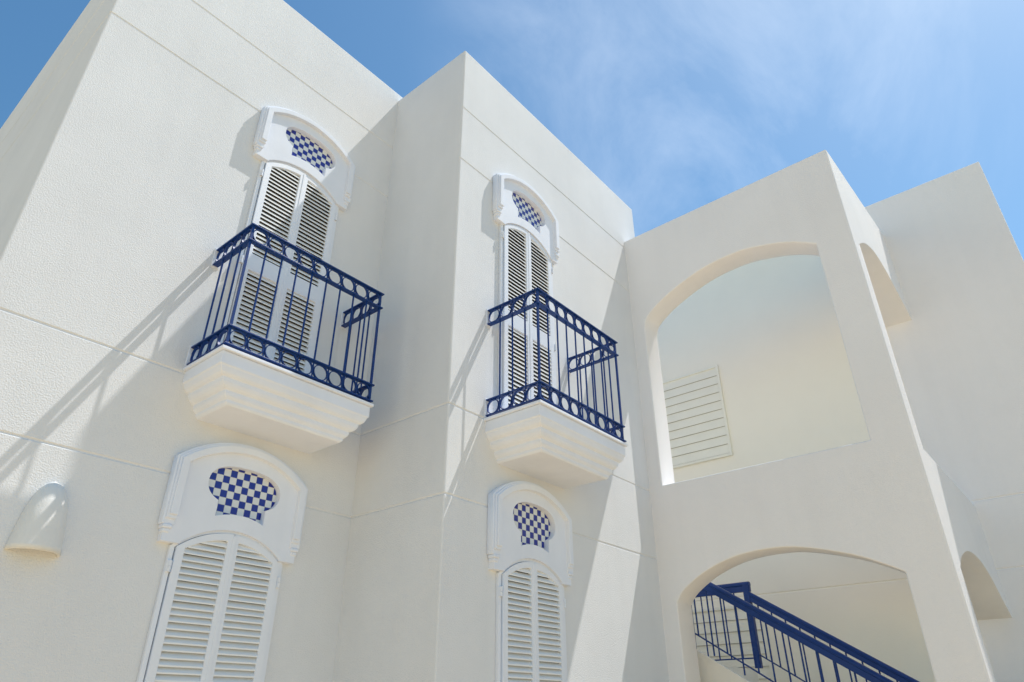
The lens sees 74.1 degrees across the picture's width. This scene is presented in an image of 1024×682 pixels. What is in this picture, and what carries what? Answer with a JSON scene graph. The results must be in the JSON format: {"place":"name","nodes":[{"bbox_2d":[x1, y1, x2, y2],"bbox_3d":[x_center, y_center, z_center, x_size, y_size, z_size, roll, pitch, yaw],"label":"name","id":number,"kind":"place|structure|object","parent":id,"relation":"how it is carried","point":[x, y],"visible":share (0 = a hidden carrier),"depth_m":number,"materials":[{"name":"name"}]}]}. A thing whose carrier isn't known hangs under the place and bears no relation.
{"place":"outdoors","nodes":[
{"label":"outdoors","id":0,"kind":"place"},
{"bbox_2d":[0,0,1023,259],"label":"sky","id":1,"kind":"structure","parent":0,"point":[678,107],"materials":[{"name":"blue"}]},
{"bbox_2d":[697,650,758,681],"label":"staircase","id":2,"kind":"structure","parent":0,"point":[711,670],"depth_m":6.51,"materials":[{"name":"paint"}]},
{"bbox_2d":[694,582,893,681],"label":"stair railing","id":3,"kind":"object","parent":2,"relation":"on","point":[841,659],"visible":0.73,"depth_m":6.18,"materials":[{"name":"blue metal"}]},
{"bbox_2d":[691,581,918,681],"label":"stair railing","id":4,"kind":"object","parent":2,"relation":"on","point":[839,644],"visible":0.67,"depth_m":7.35,"materials":[{"name":"blue metal"}]},
{"label":"ground","id":5,"kind":"structure","parent":0,"visible":0},
{"bbox_2d":[0,0,401,681],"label":"house","id":6,"kind":"structure","parent":5,"relation":"on","point":[128,168],"depth_m":4.75,"materials":[{"name":"white paint"}]},
{"bbox_2d":[4,482,67,556],"bbox_3d":[-2.570,0.962,3.760,0.136,0.401,0.272,-22,-36,34],"label":"wall lamp","id":7,"kind":"object","parent":6,"relation":"attached to","point":[41,523],"visible":1,"depth_m":3.71,"materials":[{"name":"white paint"}]},
{"bbox_2d":[136,531,282,681],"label":"louvred shutters","id":8,"kind":"object","parent":6,"relation":"attached to","point":[213,615],"visible":0.99,"depth_m":4.32,"materials":[{"name":"white paint"}]},
{"bbox_2d":[157,443,307,563],"bbox_3d":[-1.872,1.087,4.691,0.102,0.740,1.003,-22,-36,34],"label":"window hood","id":9,"kind":"object","parent":6,"relation":"attached to","point":[258,495],"depth_m":4.69,"materials":[{"name":"white paint"}]},
{"bbox_2d":[220,161,338,374],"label":"louvred shutters","id":10,"kind":"object","parent":6,"relation":"attached to","point":[297,207],"visible":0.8,"depth_m":5.66,"materials":[{"name":"white paint"}]},
{"bbox_2d":[183,223,384,453],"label":"balcony","id":11,"kind":"structure","parent":6,"relation":"attached to","point":[228,384],"depth_m":4.83,"materials":[{"name":"white paint"}]},
{"bbox_2d":[253,106,354,210],"bbox_3d":[-1.879,-1.737,6.266,0.102,0.740,1.003,-22,-36,34],"label":"window hood","id":12,"kind":"object","parent":6,"relation":"attached to","point":[315,151],"depth_m":6.28,"materials":[{"name":"white paint"}]},
{"bbox_2d":[332,51,668,681],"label":"house","id":13,"kind":"structure","parent":5,"relation":"on","point":[418,602],"depth_m":5.91,"materials":[{"name":"white paint"}]},
{"bbox_2d":[492,173,559,264],"bbox_3d":[0.159,-1.307,6.948,0.102,0.740,1.003,-22,-36,34],"label":"window hood","id":14,"kind":"object","parent":13,"relation":"attached to","point":[519,202],"depth_m":6.97,"materials":[{"name":"white paint"}]},
{"bbox_2d":[497,224,556,410],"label":"louvred shutters","id":15,"kind":"object","parent":13,"relation":"attached to","point":[525,263],"visible":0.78,"depth_m":6.34,"materials":[{"name":"white paint"}]},
{"bbox_2d":[487,481,573,586],"bbox_3d":[0.166,1.496,5.385,0.102,0.740,1.003,-22,-36,34],"label":"window hood","id":16,"kind":"object","parent":13,"relation":"attached to","point":[528,520],"depth_m":5.39,"materials":[{"name":"white paint"}]},
{"bbox_2d":[495,559,567,681],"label":"louvred shutters","id":17,"kind":"object","parent":13,"relation":"attached to","point":[530,637],"visible":0.98,"depth_m":5.02,"materials":[{"name":"white paint"}]},
{"bbox_2d":[483,287,627,488],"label":"balcony","id":18,"kind":"structure","parent":13,"relation":"attached to","point":[539,436],"depth_m":5.48,"materials":[{"name":"white paint"}]},
{"bbox_2d":[624,150,1011,681],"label":"stair tower","id":19,"kind":"structure","parent":5,"relation":"on","point":[829,496],"depth_m":7.45,"materials":[{"name":"white paint"}]},
{"bbox_2d":[663,365,732,468],"bbox_3d":[2.613,1.183,10.254,1.289,1.428,0.033,-22,-36,34],"label":"louvre vent","id":20,"kind":"object","parent":19,"relation":"attached to","point":[698,429],"visible":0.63,"depth_m":10.13,"materials":[{"name":"beige"}]},
{"bbox_2d":[692,604,774,681],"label":"louvre vent","id":21,"kind":"object","parent":19,"relation":"attached to","point":[766,670],"visible":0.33,"depth_m":8.64,"materials":[{"name":"beige"}]},
{"bbox_2d":[865,162,1023,681],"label":"building","id":22,"kind":"structure","parent":5,"relation":"on","point":[957,343],"depth_m":8.16,"materials":[{"name":"white paint"}]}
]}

